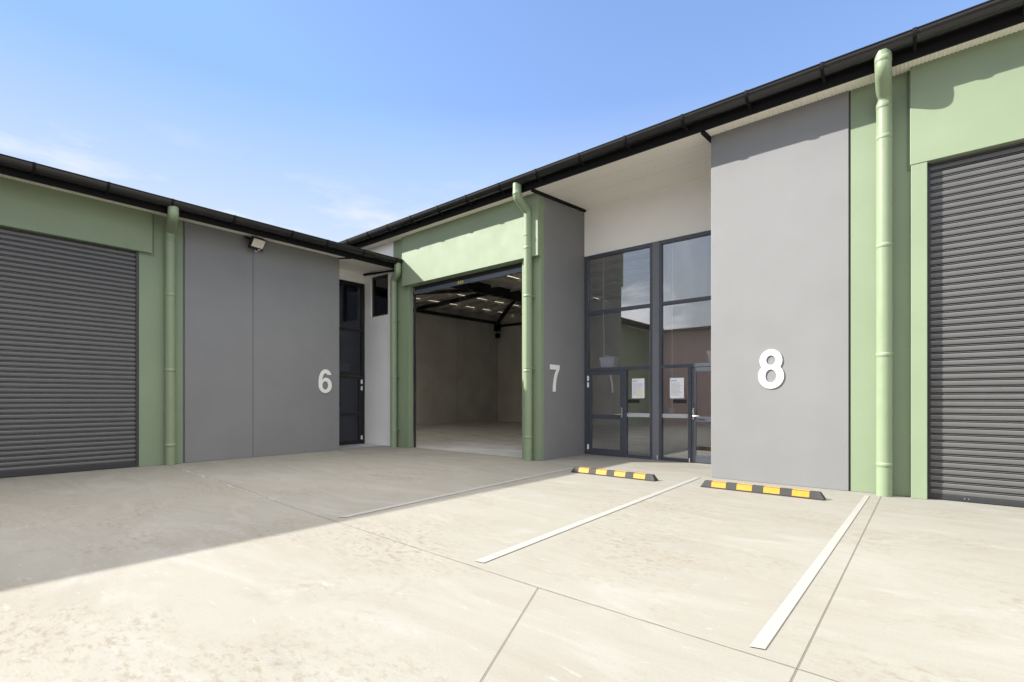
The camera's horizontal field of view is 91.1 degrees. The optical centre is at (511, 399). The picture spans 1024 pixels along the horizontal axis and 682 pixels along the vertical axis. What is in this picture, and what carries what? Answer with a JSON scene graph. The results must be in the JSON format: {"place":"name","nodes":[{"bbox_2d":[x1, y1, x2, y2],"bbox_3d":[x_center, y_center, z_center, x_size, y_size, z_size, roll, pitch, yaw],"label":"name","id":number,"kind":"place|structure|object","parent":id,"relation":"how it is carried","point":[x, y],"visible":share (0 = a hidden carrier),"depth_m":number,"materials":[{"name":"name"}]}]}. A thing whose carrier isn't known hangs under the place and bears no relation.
{"place":"outdoors","nodes":[
{"label":"outdoors","id":0,"kind":"place"},
{"bbox_2d":[339,444,381,448],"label":"floor","id":1,"kind":"structure","parent":0,"point":[352,446],"depth_m":14.78,"materials":[{"name":"concrete"}]},
{"bbox_2d":[0,0,987,241],"label":"sky","id":2,"kind":"structure","parent":0,"point":[333,120],"materials":[{"name":"blue"}]},
{"bbox_2d":[0,445,1023,681],"bbox_3d":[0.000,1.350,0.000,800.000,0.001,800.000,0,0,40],"label":"ground","id":3,"kind":"structure","parent":0,"point":[163,573],"depth_m":3.84,"materials":[{"name":"concrete"}]},
{"bbox_2d":[0,153,402,477],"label":"warehouse building","id":4,"kind":"structure","parent":3,"relation":"on","point":[139,328],"depth_m":10.33,"materials":[{"name":"grey paint"}]},
{"bbox_2d":[0,228,138,477],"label":"roller door","id":5,"kind":"structure","parent":4,"relation":"in","point":[69,310],"depth_m":9.30,"materials":[{"name":"grey metal"}]},
{"bbox_2d":[244,236,265,251],"bbox_3d":[-5.951,-3.616,11.674,0.267,0.317,0.404,0,0,22],"label":"flood light","id":6,"kind":"object","parent":4,"relation":"attached to","point":[256,243],"visible":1,"depth_m":11.62,"materials":[{"name":"white glass"}]},
{"bbox_2d":[318,369,331,392],"bbox_3d":[-4.897,-0.485,13.174,0.016,0.620,0.368,0,0,40],"label":"number sign","id":7,"kind":"object","parent":4,"relation":"attached to","point":[321,381],"visible":1,"depth_m":13.15,"materials":[{"name":"white plastic"}]},
{"bbox_2d":[339,375,362,444],"bbox_3d":[-4.918,0.309,15.001,0.079,2.058,1.009,0,0,40],"label":"entry door","id":8,"kind":"structure","parent":4,"relation":"in","point":[350,387],"depth_m":15.11,"materials":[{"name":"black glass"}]},
{"bbox_2d":[339,279,364,443],"bbox_3d":[-5.052,-1.102,14.876,0.090,4.896,1.535,0,0,40],"label":"window frame","id":9,"kind":"structure","parent":4,"relation":"in","point":[351,294],"depth_m":15.16,"materials":[{"name":"black metal"}]},
{"bbox_2d":[188,471,276,500],"bbox_3d":[-4.703,1.346,8.149,4.416,0.001,0.092,0,0,43],"label":"joint","id":10,"kind":"object","parent":3,"relation":"on","point":[230,486],"visible":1,"depth_m":7.80,"materials":[{"name":"grey concrete"}]},
{"bbox_2d":[340,466,581,516],"bbox_3d":[-0.294,1.344,7.940,0.094,0.001,5.543,0,0,37],"label":"parking line","id":11,"kind":"object","parent":3,"relation":"on","point":[359,513],"visible":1,"depth_m":7.05,"materials":[{"name":"white paint"}]},
{"bbox_2d":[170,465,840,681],"bbox_3d":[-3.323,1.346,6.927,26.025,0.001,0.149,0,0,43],"label":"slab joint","id":12,"kind":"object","parent":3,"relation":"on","point":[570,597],"visible":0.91,"depth_m":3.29,"materials":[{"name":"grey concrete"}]},
{"bbox_2d":[480,587,537,680],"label":"slab joint","id":13,"kind":"object","parent":3,"relation":"on","point":[507,636],"visible":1,"depth_m":2.83,"materials":[{"name":"grey concrete"}]},
{"bbox_2d":[475,477,700,562],"bbox_3d":[1.483,1.344,6.441,0.096,0.001,5.756,0,0,38],"label":"parking line","id":14,"kind":"object","parent":3,"relation":"on","point":[518,546],"visible":1,"depth_m":5.29,"materials":[{"name":"white paint"}]},
{"bbox_2d":[571,467,657,480],"bbox_3d":[1.771,1.298,8.874,1.650,0.102,0.150,0,0,40],"label":"wheel stop","id":15,"kind":"object","parent":3,"relation":"on","point":[621,474],"visible":1,"depth_m":8.76,"materials":[{"name":"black rubber"}]},
{"bbox_2d":[338,0,1023,506],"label":"warehouse building","id":16,"kind":"structure","parent":3,"relation":"on","point":[844,234],"depth_m":8.04,"materials":[{"name":"green paint"}]},
{"bbox_2d":[372,274,387,316],"bbox_3d":[-3.895,-3.100,15.023,0.852,1.210,0.080,0,0,40],"label":"window frame","id":17,"kind":"structure","parent":16,"relation":"in","point":[379,283],"depth_m":15.06,"materials":[{"name":"black metal"}]},
{"bbox_2d":[414,263,521,447],"bbox_3d":[-1.203,-0.932,12.900,4.065,4.556,0.090,0,0,40],"label":"roller door","id":18,"kind":"structure","parent":16,"relation":"in","point":[515,268],"depth_m":13.19,"materials":[{"name":"grey metal"}]},
{"bbox_2d":[550,364,559,391],"bbox_3d":[0.981,-0.492,11.507,0.016,0.615,0.370,0,0,40],"label":"number sign","id":19,"kind":"object","parent":16,"relation":"attached to","point":[555,367],"visible":1,"depth_m":11.51,"materials":[{"name":"white plastic"}]},
{"bbox_2d":[587,370,623,456],"bbox_3d":[2.234,0.322,12.132,0.999,2.033,0.123,0,0,40],"label":"entry door","id":20,"kind":"structure","parent":16,"relation":"in","point":[612,452],"depth_m":12.13,"materials":[{"name":"black metal"}]},
{"bbox_2d":[599,257,618,367],"bbox_3d":[2.368,-2.520,12.293,0.424,3.460,0.204,0,0,40],"label":"cable box","id":21,"kind":"object","parent":16,"relation":"attached to","point":[607,362],"visible":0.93,"depth_m":12.27,"materials":[{"name":"plastic"}]},
{"bbox_2d":[585,243,651,458],"bbox_3d":[2.520,-1.102,11.963,1.777,4.896,0.110,0,0,40],"label":"window frame","id":22,"kind":"structure","parent":16,"relation":"in","point":[587,259],"depth_m":11.82,"materials":[{"name":"black metal"}]},
{"bbox_2d":[632,378,643,397],"bbox_3d":[2.916,-0.263,11.614,0.311,0.455,0.005,0,0,40],"label":"paper notice","id":23,"kind":"object","parent":16,"relation":"attached to","point":[637,388],"visible":1,"depth_m":11.61,"materials":[{"name":"white paper"}]},
{"bbox_2d":[669,243,673,412],"bbox_3d":[3.649,-2.125,11.478,0.110,4.850,0.062,0,0,40],"label":"conduit","id":24,"kind":"object","parent":16,"relation":"attached to","point":[671,410],"visible":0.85,"depth_m":11.48,"materials":[{"name":"white plastic"}]},
{"bbox_2d":[670,378,683,397],"bbox_3d":[3.617,-0.257,11.024,0.315,0.447,0.004,0,0,40],"label":"paper notice","id":25,"kind":"object","parent":16,"relation":"attached to","point":[676,387],"visible":1,"depth_m":11.02,"materials":[{"name":"white paper"}]},
{"bbox_2d":[659,230,710,461],"bbox_3d":[3.995,-1.102,10.722,1.753,4.896,0.110,0,0,40],"label":"window frame","id":26,"kind":"structure","parent":16,"relation":"in","point":[706,233],"depth_m":11.12,"materials":[{"name":"black metal"}]},
{"bbox_2d":[691,367,710,463],"bbox_3d":[4.221,0.322,10.460,0.991,2.033,0.123,0,0,40],"label":"entry door","id":27,"kind":"structure","parent":16,"relation":"in","point":[694,418],"depth_m":10.74,"materials":[{"name":"black metal"}]},
{"bbox_2d":[707,351,710,362],"bbox_3d":[4.361,-2.520,10.616,0.424,3.460,0.204,0,0,40],"label":"cable box","id":28,"kind":"object","parent":16,"relation":"attached to","point":[709,354],"visible":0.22,"depth_m":10.65,"materials":[{"name":"plastic"}]},
{"bbox_2d":[758,349,783,388],"bbox_3d":[4.167,-0.495,8.087,0.376,0.629,0.016,0,0,40],"label":"number sign","id":29,"kind":"object","parent":16,"relation":"attached to","point":[775,367],"visible":1,"depth_m":8.07,"materials":[{"name":"white plastic"}]},
{"bbox_2d":[928,141,1023,506],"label":"roller door","id":30,"kind":"structure","parent":16,"relation":"in","point":[976,200],"depth_m":6.55,"materials":[{"name":"metal"}]},
{"bbox_2d":[700,480,825,500],"bbox_3d":[3.592,1.298,7.303,1.650,0.102,0.150,0,0,40],"label":"wheel stop","id":31,"kind":"object","parent":3,"relation":"on","point":[796,493],"visible":1,"depth_m":7.20,"materials":[{"name":"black rubber"}]},
{"bbox_2d":[750,495,869,648],"bbox_3d":[3.164,1.344,4.904,0.076,0.001,5.718,0,0,40],"label":"parking line","id":32,"kind":"object","parent":3,"relation":"on","point":[766,634],"visible":1,"depth_m":3.54,"materials":[{"name":"white paint"}]},
{"bbox_2d":[790,497,880,681],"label":"slab joint","id":33,"kind":"object","parent":3,"relation":"on","point":[828,602],"visible":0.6,"depth_m":3.24,"materials":[{"name":"grey concrete"}]},
{"bbox_2d":[413,421,710,463],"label":"floor","id":34,"kind":"structure","parent":0,"point":[501,438],"depth_m":17.45,"materials":[{"name":"concrete"}]}
]}

